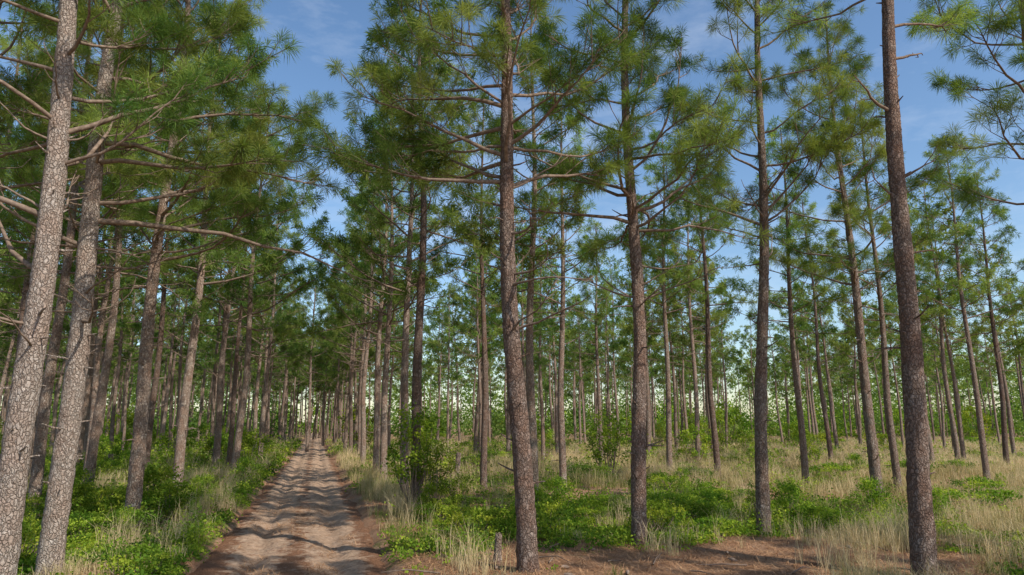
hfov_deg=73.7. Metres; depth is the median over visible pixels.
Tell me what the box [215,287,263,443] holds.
pine tree
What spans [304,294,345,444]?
pine tree
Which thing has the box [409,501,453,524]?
shrub
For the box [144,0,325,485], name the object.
pine tree
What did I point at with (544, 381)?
pine tree
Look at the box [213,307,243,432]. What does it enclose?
pine tree
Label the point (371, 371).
pine tree
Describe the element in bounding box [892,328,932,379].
pine tree
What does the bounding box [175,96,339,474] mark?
pine tree
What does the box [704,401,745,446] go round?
shrub
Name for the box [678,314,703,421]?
pine tree
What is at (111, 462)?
shrub
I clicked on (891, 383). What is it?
pine tree
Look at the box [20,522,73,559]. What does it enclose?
shrub
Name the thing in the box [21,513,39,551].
shrub
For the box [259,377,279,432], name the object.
pine tree
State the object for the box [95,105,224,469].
pine tree
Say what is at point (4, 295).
pine tree
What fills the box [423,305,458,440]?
pine tree
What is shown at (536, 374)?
pine tree
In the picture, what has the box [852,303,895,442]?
pine tree
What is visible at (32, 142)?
pine tree
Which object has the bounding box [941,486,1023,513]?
shrub
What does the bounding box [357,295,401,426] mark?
pine tree
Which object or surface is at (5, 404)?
pine tree
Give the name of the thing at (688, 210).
pine tree
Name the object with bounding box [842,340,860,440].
pine tree
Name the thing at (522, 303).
pine tree
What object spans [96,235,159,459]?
pine tree
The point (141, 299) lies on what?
pine tree
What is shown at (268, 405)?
pine tree
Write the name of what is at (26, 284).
pine tree
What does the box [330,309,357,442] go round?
pine tree
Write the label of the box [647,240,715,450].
pine tree
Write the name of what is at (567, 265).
pine tree
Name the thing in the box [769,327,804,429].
pine tree
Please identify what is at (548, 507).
shrub
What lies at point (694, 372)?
pine tree
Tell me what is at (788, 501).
shrub
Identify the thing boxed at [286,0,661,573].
pine tree
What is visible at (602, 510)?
shrub
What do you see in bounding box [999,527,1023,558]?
shrub
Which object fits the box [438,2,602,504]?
pine tree
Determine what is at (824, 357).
pine tree
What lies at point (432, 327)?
pine tree
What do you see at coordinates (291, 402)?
pine tree
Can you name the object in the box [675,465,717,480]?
shrub
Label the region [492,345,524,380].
pine tree
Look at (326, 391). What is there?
pine tree
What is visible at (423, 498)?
shrub
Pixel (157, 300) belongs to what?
pine tree
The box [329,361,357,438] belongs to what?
pine tree
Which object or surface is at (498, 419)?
distant woodland
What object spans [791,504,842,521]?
shrub
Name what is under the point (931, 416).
pine tree
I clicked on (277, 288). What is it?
pine tree
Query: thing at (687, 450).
shrub
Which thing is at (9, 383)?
pine tree
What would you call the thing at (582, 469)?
shrub
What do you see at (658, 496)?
shrub
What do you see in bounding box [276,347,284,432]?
pine tree
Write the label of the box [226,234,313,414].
pine tree
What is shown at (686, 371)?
pine tree
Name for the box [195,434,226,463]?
shrub
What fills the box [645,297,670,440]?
pine tree
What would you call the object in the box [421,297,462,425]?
pine tree
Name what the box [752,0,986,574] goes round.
pine tree
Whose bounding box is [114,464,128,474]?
shrub
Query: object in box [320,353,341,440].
pine tree
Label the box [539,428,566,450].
shrub
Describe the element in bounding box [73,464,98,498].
shrub
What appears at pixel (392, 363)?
pine tree
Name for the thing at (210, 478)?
shrub
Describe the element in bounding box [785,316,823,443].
pine tree
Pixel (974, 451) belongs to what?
shrub
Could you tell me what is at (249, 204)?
pine tree
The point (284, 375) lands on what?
pine tree
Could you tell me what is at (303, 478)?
sandy track
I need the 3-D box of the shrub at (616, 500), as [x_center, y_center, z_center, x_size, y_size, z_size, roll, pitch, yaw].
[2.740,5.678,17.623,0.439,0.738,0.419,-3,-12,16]
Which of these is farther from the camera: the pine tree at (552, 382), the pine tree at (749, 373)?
the pine tree at (552, 382)
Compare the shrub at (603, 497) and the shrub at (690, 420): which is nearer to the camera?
the shrub at (603, 497)
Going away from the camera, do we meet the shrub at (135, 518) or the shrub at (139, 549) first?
the shrub at (139, 549)
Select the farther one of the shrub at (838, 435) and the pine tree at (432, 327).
the shrub at (838, 435)
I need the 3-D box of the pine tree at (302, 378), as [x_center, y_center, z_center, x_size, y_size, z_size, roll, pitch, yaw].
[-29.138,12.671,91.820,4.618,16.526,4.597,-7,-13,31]
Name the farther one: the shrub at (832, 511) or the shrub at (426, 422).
the shrub at (426, 422)
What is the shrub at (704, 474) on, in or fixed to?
on the ground at (360, 507)
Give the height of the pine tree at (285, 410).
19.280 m
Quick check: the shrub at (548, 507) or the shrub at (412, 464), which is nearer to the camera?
the shrub at (548, 507)
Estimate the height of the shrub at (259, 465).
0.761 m
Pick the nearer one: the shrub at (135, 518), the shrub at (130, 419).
the shrub at (135, 518)
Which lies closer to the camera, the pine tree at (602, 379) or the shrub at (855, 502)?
the shrub at (855, 502)
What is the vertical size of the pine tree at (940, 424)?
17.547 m
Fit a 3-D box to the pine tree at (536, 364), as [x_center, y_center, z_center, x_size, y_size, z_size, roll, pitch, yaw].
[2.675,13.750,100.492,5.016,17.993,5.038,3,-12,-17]
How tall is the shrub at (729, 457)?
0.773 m
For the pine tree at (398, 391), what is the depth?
117.31 m
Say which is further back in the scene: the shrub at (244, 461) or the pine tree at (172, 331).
the pine tree at (172, 331)
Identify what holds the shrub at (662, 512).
on the ground at (360, 507)
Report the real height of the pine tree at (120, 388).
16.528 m
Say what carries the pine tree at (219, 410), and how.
on the ground at (360, 507)
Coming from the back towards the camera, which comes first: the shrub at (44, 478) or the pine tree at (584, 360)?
the pine tree at (584, 360)
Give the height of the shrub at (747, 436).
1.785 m
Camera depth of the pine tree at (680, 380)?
88.47 m
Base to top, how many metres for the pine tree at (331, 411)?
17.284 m
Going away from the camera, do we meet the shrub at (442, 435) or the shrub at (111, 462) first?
the shrub at (111, 462)
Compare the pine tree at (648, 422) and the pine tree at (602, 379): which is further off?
the pine tree at (602, 379)
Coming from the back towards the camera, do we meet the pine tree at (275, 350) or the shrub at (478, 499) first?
the pine tree at (275, 350)
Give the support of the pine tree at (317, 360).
on the ground at (360, 507)
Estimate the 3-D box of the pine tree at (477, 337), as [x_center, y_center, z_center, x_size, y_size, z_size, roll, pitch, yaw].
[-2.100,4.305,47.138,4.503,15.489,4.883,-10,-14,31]
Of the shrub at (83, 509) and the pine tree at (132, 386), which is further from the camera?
the pine tree at (132, 386)
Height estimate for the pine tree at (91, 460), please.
19.446 m
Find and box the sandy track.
[189,433,386,574]
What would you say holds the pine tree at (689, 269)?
on the ground at (360, 507)
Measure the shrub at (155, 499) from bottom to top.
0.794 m
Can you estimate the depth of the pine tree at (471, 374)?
113.38 m
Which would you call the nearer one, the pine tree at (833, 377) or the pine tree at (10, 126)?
the pine tree at (10, 126)
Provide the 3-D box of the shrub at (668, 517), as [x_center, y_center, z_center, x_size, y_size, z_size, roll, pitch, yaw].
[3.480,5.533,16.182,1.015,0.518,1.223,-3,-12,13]
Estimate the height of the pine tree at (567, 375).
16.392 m
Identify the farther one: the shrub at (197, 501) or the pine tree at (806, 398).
the pine tree at (806, 398)
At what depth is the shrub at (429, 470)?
20.93 m
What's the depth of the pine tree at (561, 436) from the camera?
28.16 m
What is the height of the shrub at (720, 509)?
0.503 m
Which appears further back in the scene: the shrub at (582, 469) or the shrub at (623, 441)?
the shrub at (623, 441)
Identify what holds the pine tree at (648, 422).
on the ground at (360, 507)
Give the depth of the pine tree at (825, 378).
105.16 m
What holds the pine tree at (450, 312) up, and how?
on the ground at (360, 507)
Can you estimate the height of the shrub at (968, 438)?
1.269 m
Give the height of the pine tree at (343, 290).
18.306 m
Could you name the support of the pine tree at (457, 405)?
on the ground at (360, 507)
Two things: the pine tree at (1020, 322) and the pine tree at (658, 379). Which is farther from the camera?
the pine tree at (658, 379)
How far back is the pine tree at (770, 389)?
89.87 m
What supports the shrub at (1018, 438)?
on the ground at (360, 507)
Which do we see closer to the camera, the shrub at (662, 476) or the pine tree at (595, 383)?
the shrub at (662, 476)
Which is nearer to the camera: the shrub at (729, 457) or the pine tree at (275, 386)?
the shrub at (729, 457)
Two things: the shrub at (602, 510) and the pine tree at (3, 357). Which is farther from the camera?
the pine tree at (3, 357)
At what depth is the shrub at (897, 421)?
104.69 m
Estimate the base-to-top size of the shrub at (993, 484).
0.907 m
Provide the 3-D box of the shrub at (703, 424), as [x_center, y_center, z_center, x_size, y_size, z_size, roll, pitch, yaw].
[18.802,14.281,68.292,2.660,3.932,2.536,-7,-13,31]
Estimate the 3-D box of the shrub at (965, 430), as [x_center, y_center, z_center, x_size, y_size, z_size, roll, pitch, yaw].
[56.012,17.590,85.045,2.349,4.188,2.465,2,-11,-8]
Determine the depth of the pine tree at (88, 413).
37.48 m
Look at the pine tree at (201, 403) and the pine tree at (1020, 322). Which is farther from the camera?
the pine tree at (201, 403)
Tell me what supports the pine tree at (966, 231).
on the ground at (360, 507)
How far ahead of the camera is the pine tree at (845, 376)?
88.47 m
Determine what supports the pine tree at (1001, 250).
on the ground at (360, 507)
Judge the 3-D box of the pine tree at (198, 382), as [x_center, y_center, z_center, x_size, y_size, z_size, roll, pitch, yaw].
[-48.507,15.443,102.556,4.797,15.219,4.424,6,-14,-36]
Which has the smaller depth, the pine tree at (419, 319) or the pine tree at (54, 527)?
the pine tree at (54, 527)
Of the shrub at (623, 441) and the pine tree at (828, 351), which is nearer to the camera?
the shrub at (623, 441)
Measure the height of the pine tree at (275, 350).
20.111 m
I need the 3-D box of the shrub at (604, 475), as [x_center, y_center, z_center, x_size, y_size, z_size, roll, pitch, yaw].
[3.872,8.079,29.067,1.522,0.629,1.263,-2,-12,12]
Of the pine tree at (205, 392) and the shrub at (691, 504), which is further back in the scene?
the pine tree at (205, 392)
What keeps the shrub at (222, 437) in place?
on the ground at (360, 507)
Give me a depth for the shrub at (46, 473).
27.26 m
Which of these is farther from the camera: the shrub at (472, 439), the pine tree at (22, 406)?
the shrub at (472, 439)
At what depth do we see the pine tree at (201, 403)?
75.01 m
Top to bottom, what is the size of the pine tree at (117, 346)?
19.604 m
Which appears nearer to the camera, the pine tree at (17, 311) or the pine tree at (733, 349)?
the pine tree at (17, 311)
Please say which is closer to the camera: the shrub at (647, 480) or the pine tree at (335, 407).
the shrub at (647, 480)
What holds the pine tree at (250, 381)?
on the ground at (360, 507)
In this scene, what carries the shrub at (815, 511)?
on the ground at (360, 507)
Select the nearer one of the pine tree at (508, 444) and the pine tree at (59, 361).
the pine tree at (508, 444)
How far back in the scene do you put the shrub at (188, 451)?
47.44 m
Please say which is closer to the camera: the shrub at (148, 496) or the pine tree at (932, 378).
the shrub at (148, 496)
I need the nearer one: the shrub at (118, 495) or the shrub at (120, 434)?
the shrub at (118, 495)
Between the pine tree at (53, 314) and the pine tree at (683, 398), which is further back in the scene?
the pine tree at (683, 398)
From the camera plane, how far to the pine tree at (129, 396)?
94.79 m
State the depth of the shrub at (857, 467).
31.62 m
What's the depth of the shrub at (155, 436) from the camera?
72.56 m
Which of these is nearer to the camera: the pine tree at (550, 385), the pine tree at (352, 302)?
the pine tree at (352, 302)
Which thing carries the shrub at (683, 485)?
on the ground at (360, 507)
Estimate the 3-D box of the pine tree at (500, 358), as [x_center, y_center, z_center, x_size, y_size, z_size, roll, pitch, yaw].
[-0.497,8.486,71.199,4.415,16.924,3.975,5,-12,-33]
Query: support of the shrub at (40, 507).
on the ground at (360, 507)
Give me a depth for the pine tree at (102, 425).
85.28 m
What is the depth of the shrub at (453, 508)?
16.02 m
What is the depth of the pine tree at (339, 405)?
106.37 m
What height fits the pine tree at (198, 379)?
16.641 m
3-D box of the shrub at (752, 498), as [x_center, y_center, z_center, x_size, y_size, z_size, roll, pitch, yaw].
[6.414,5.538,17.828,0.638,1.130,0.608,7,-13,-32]
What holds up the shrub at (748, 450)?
on the ground at (360, 507)
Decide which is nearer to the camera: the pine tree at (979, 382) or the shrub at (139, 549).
the shrub at (139, 549)
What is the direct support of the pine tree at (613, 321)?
on the ground at (360, 507)
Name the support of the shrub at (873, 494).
on the ground at (360, 507)
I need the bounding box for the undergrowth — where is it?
[0,426,1023,574]
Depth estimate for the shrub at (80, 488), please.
18.09 m
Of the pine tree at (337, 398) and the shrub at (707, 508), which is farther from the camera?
the pine tree at (337, 398)
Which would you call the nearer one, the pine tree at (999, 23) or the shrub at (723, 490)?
the pine tree at (999, 23)
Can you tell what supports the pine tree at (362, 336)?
on the ground at (360, 507)
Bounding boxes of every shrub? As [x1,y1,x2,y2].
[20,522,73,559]
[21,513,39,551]
[22,501,38,526]
[25,492,45,514]
[28,469,80,482]
[29,503,44,520]
[42,487,114,510]
[43,459,49,485]
[67,510,124,539]
[69,478,102,517]
[70,494,99,520]
[72,504,122,521]
[72,506,164,542]
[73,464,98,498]
[74,543,186,574]
[75,449,119,481]
[85,505,171,536]
[93,498,124,513]
[95,458,127,474]
[97,436,129,470]
[99,434,108,449]
[104,407,133,447]
[108,495,187,522]
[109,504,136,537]
[110,458,200,520]
[113,487,125,502]
[114,430,132,448]
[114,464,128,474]
[141,477,201,524]
[142,488,172,513]
[152,427,156,440]
[153,427,207,463]
[172,447,197,454]
[185,475,205,502]
[186,472,217,495]
[188,496,201,516]
[191,422,224,447]
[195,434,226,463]
[204,427,252,460]
[224,426,272,461]
[229,453,263,483]
[239,462,265,474]
[242,429,251,455]
[337,401,380,448]
[386,402,440,504]
[387,452,409,468]
[409,419,437,444]
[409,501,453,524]
[411,479,456,518]
[414,438,460,503]
[434,433,445,440]
[440,495,487,512]
[442,503,475,528]
[442,507,506,538]
[449,469,476,514]
[458,441,472,449]
[461,455,494,468]
[468,433,488,447]
[478,449,508,461]
[482,521,515,536]
[502,501,582,539]
[509,484,561,524]
[536,476,575,512]
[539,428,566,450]
[567,462,612,481]
[577,505,617,525]
[582,431,604,439]
[586,409,628,478]
[588,470,613,483]
[594,493,626,506]
[610,436,631,448]
[611,493,625,517]
[612,498,698,533]
[627,473,648,488]
[646,470,680,491]
[646,491,691,513]
[646,497,717,520]
[647,511,679,531]
[655,420,665,447]
[671,467,691,494]
[672,420,684,438]
[673,423,711,462]
[674,490,732,510]
[675,447,704,456]
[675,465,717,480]
[677,475,691,495]
[682,410,700,440]
[685,503,732,521]
[688,410,708,444]
[688,471,718,480]
[691,515,742,536]
[695,481,717,494]
[695,502,722,524]
[700,429,730,455]
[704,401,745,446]
[713,487,754,504]
[720,455,743,465]
[739,433,754,448]
[744,446,754,462]
[744,477,772,516]
[770,476,815,521]
[782,421,806,441]
[785,430,831,447]
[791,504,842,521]
[793,431,823,466]
[800,503,835,533]
[809,461,858,480]
[819,432,846,441]
[839,452,867,475]
[839,476,900,516]
[843,462,869,476]
[845,432,886,443]
[845,499,866,507]
[877,434,902,450]
[882,460,945,479]
[883,408,904,439]
[932,485,956,520]
[935,459,978,474]
[940,474,1007,497]
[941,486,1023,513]
[954,412,973,436]
[955,405,994,439]
[958,436,978,441]
[966,449,995,456]
[975,410,995,433]
[994,473,1007,488]
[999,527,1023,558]
[1014,437,1023,441]
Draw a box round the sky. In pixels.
[0,0,1023,423]
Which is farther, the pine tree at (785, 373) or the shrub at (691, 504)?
the pine tree at (785, 373)
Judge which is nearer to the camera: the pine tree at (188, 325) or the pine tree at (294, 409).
the pine tree at (188, 325)
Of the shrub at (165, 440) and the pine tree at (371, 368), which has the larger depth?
the pine tree at (371, 368)
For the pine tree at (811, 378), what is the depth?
71.07 m
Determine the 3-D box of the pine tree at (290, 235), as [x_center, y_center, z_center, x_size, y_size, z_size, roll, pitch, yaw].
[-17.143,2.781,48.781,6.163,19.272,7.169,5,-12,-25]
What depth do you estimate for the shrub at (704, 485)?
22.41 m
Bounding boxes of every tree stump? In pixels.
[454,452,460,477]
[492,532,501,563]
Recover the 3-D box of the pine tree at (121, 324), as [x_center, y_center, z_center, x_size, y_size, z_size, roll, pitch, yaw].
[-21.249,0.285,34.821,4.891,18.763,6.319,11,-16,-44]
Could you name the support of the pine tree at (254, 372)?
on the ground at (360, 507)
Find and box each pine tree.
[0,0,79,254]
[0,0,123,189]
[0,0,197,509]
[0,0,219,385]
[0,0,306,574]
[0,0,374,574]
[0,24,113,445]
[0,94,38,325]
[0,118,128,479]
[0,181,26,352]
[0,183,80,357]
[0,228,72,375]
[0,236,28,406]
[0,260,19,377]
[0,263,16,378]
[0,270,12,366]
[0,303,14,440]
[0,315,49,364]
[0,356,13,412]
[5,257,61,337]
[44,315,69,389]
[44,335,64,411]
[46,289,99,447]
[47,248,72,365]
[47,307,71,438]
[48,292,99,380]
[52,137,149,463]
[55,171,161,459]
[57,136,182,480]
[62,5,216,488]
[64,298,131,376]
[69,244,138,380]
[82,0,341,530]
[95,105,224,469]
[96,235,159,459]
[100,346,126,439]
[101,246,166,444]
[105,272,138,435]
[107,306,140,427]
[109,316,139,435]
[111,280,163,449]
[119,306,153,419]
[125,248,175,364]
[126,302,167,375]
[128,294,178,395]
[133,232,208,450]
[137,354,169,402]
[138,260,207,449]
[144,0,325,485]
[144,111,301,466]
[152,321,183,436]
[153,294,185,403]
[153,295,182,441]
[156,233,221,450]
[161,345,184,437]
[165,193,272,455]
[165,289,219,439]
[167,300,215,396]
[174,360,202,403]
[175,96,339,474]
[176,214,246,455]
[176,293,227,440]
[182,335,211,381]
[192,308,230,439]
[195,290,232,410]
[195,350,228,435]
[200,223,306,451]
[201,177,292,467]
[201,275,266,443]
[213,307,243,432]
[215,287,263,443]
[225,307,258,429]
[225,338,262,421]
[225,361,249,415]
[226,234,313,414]
[230,200,317,454]
[232,349,269,431]
[242,271,294,440]
[242,350,263,431]
[251,286,299,441]
[251,366,278,434]
[252,308,289,439]
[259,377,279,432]
[260,287,312,443]
[269,319,301,434]
[271,260,344,451]
[273,296,307,440]
[273,314,305,438]
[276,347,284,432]
[277,313,304,425]
[278,308,318,438]
[278,328,314,437]
[282,349,300,438]
[284,323,307,436]
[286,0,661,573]
[289,116,443,471]
[291,31,498,492]
[295,357,323,402]
[295,362,314,438]
[299,343,324,442]
[301,168,427,463]
[304,250,395,453]
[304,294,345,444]
[304,318,343,445]
[304,347,319,438]
[312,187,414,455]
[312,244,400,451]
[312,316,335,437]
[312,319,326,439]
[312,360,342,409]
[317,369,344,439]
[319,323,357,442]
[320,98,463,479]
[320,328,354,443]
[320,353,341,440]
[326,256,401,447]
[327,354,358,439]
[329,358,357,414]
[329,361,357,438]
[329,376,348,438]
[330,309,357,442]
[330,394,332,436]
[336,290,378,435]
[338,382,348,434]
[340,0,498,502]
[340,306,374,397]
[341,301,375,434]
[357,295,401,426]
[357,335,382,437]
[371,269,414,443]
[374,255,437,434]
[381,303,412,448]
[388,333,411,437]
[393,305,415,379]
[393,355,412,406]
[408,317,437,437]
[414,85,527,489]
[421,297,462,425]
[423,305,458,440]
[426,282,468,441]
[432,289,474,442]
[432,320,472,439]
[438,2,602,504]
[443,247,503,454]
[444,213,520,453]
[448,0,774,545]
[450,258,503,382]
[458,280,503,445]
[461,307,494,435]
[462,328,498,383]
[465,250,502,454]
[475,211,549,454]
[475,343,501,438]
[486,225,565,388]
[487,300,525,439]
[489,83,625,489]
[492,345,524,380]
[499,222,570,458]
[519,291,555,391]
[519,319,551,392]
[523,237,583,453]
[524,336,548,401]
[525,280,575,442]
[525,338,547,381]
[534,355,551,433]
[538,318,567,438]
[544,311,575,382]
[546,342,572,403]
[557,217,632,454]
[564,293,600,443]
[564,294,592,443]
[564,296,589,441]
[564,342,586,415]
[564,359,590,404]
[570,321,590,435]
[576,312,617,438]
[581,276,631,444]
[583,254,633,445]
[584,317,617,437]
[586,293,625,437]
[599,326,628,436]
[609,127,726,471]
[614,194,678,459]
[614,316,651,415]
[615,281,662,381]
[617,240,683,451]
[617,295,662,390]
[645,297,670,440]
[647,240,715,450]
[647,325,664,438]
[647,335,671,438]
[648,309,681,396]
[649,185,742,461]
[650,111,775,477]
[655,0,884,535]
[657,314,699,436]
[659,261,704,447]
[661,347,690,435]
[669,236,738,448]
[669,251,719,382]
[671,347,690,421]
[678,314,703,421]
[684,318,723,432]
[684,329,722,434]
[699,285,752,447]
[703,314,735,429]
[711,324,738,418]
[725,114,860,485]
[733,311,772,425]
[744,337,777,391]
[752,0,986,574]
[752,316,790,442]
[756,0,956,506]
[768,331,805,440]
[769,192,868,462]
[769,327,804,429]
[772,270,815,398]
[780,280,833,441]
[781,287,822,442]
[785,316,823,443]
[788,257,858,448]
[795,98,939,493]
[810,308,842,438]
[814,322,840,431]
[824,339,856,438]
[825,280,887,443]
[830,253,878,379]
[831,321,873,408]
[833,319,872,433]
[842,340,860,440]
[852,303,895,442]
[863,183,960,466]
[867,307,895,368]
[870,285,904,446]
[876,281,931,376]
[890,346,901,388]
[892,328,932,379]
[893,177,986,460]
[895,327,949,381]
[910,0,1023,283]
[910,131,1023,480]
[913,214,1012,458]
[918,267,965,448]
[921,297,971,447]
[923,322,942,444]
[925,323,950,438]
[928,315,971,416]
[944,162,1023,465]
[956,234,1023,455]
[960,338,997,438]
[965,307,1000,442]
[990,276,1023,406]
[990,290,1023,418]
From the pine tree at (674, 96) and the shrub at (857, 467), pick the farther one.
the shrub at (857, 467)
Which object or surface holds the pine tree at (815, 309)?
on the ground at (360, 507)
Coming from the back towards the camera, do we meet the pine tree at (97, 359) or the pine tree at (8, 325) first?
the pine tree at (8, 325)
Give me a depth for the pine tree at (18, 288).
31.78 m
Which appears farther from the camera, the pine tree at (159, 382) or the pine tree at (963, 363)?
the pine tree at (159, 382)
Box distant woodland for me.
[0,322,1023,438]
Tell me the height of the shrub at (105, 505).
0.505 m
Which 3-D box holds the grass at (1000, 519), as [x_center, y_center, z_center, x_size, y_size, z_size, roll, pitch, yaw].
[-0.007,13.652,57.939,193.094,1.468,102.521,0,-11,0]
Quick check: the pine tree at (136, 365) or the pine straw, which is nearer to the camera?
the pine straw
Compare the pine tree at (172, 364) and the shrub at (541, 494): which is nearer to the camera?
the shrub at (541, 494)
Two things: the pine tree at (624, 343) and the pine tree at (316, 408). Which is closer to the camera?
the pine tree at (624, 343)
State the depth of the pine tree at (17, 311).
57.28 m
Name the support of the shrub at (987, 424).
on the ground at (360, 507)
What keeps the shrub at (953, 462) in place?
on the ground at (360, 507)
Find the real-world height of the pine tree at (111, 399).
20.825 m
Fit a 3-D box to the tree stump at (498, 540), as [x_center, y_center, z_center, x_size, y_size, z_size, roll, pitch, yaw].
[-0.272,4.817,12.493,0.213,0.623,0.213,0,-11,0]
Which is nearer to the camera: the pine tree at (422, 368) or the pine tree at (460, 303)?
the pine tree at (460, 303)
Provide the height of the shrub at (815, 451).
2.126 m
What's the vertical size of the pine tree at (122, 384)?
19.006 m
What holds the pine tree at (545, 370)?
on the ground at (360, 507)
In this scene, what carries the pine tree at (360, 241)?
on the ground at (360, 507)
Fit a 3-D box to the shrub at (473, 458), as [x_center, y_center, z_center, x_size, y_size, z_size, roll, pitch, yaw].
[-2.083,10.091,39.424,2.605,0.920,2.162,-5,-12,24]
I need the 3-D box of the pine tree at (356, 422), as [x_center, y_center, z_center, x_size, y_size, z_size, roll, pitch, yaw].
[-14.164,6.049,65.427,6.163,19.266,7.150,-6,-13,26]
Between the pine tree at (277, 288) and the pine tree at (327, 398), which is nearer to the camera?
the pine tree at (277, 288)
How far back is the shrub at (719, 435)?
50.69 m
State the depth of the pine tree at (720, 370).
105.04 m
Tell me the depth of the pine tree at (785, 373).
86.21 m
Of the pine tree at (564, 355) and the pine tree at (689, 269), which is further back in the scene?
the pine tree at (564, 355)
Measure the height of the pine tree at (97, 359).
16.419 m
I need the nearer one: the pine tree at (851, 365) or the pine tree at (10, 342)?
the pine tree at (10, 342)
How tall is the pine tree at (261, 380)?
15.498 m
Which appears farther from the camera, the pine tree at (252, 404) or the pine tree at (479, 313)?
the pine tree at (252, 404)
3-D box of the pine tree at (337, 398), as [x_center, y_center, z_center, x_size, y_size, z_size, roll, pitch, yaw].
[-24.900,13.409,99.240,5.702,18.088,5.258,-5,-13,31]
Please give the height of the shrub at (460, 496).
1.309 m
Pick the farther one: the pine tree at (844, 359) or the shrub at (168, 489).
the pine tree at (844, 359)
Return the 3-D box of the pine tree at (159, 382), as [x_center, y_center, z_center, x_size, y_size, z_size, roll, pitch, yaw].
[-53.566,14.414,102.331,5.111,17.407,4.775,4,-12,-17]
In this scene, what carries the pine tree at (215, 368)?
on the ground at (360, 507)
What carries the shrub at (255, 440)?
on the ground at (360, 507)
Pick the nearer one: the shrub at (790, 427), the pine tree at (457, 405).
the shrub at (790, 427)
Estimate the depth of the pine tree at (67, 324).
57.15 m
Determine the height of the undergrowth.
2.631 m
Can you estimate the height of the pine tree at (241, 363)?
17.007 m
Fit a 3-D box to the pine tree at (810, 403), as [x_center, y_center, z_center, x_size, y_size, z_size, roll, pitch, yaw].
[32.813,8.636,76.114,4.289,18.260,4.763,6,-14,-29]
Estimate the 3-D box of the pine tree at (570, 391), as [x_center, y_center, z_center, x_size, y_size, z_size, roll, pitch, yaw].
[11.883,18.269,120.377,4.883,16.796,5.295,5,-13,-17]
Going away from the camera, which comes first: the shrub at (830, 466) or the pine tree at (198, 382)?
the shrub at (830, 466)
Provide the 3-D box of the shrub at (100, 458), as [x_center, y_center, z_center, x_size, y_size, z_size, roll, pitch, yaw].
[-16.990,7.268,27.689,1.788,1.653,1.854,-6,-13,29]
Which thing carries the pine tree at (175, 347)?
on the ground at (360, 507)
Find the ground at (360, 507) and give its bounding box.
[1,424,1023,574]
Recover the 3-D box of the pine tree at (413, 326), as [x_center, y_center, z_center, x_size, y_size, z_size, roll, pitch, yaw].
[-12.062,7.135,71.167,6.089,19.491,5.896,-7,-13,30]
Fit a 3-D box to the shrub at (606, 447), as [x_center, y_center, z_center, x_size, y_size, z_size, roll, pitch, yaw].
[4.527,7.385,32.118,2.135,3.323,2.035,-5,-12,23]
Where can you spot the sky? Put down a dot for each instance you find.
(328, 29)
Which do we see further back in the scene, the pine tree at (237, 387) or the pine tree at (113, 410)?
the pine tree at (237, 387)
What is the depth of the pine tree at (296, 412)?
99.79 m
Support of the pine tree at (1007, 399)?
on the ground at (360, 507)
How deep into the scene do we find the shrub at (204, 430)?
65.97 m
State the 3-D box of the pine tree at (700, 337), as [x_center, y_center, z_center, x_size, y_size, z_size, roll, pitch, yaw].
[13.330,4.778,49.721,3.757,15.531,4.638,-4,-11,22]
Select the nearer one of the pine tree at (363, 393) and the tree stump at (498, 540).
the tree stump at (498, 540)
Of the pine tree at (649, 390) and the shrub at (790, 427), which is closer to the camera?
the shrub at (790, 427)
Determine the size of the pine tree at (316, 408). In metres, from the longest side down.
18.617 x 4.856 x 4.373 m
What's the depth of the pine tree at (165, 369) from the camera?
72.09 m
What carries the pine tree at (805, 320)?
on the ground at (360, 507)
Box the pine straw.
[25,490,1022,574]
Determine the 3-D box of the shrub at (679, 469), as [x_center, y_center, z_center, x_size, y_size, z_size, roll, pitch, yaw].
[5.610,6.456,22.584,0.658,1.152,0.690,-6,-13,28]
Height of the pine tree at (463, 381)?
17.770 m
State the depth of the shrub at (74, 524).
14.81 m
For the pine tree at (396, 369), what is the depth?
83.49 m
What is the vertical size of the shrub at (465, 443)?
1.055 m
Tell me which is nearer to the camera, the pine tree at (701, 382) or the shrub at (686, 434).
the shrub at (686, 434)
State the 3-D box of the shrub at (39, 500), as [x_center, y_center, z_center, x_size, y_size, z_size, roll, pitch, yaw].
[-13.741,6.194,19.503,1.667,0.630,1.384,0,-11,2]
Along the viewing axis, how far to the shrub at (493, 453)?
43.57 m
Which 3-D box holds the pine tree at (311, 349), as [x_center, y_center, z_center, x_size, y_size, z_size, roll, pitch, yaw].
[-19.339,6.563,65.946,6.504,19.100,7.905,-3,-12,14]
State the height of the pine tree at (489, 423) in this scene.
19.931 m
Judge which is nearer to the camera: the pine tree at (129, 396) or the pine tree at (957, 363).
the pine tree at (957, 363)
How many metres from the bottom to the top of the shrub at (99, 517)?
0.778 m
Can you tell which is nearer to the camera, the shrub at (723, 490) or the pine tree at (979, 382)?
the shrub at (723, 490)
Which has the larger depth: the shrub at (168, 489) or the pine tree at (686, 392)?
the pine tree at (686, 392)
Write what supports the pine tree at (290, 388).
on the ground at (360, 507)
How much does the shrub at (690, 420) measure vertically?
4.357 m
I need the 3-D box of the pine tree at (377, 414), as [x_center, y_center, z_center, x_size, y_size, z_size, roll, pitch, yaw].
[-7.443,0.145,35.397,7.946,19.120,6.559,1,-11,-6]
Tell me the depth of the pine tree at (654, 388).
116.35 m
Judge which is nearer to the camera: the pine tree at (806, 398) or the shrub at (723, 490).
the shrub at (723, 490)
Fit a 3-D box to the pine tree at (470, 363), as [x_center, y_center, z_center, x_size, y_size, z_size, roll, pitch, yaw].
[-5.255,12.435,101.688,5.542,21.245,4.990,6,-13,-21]
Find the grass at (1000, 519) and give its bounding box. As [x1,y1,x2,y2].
[21,435,1023,574]
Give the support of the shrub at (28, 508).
on the ground at (360, 507)

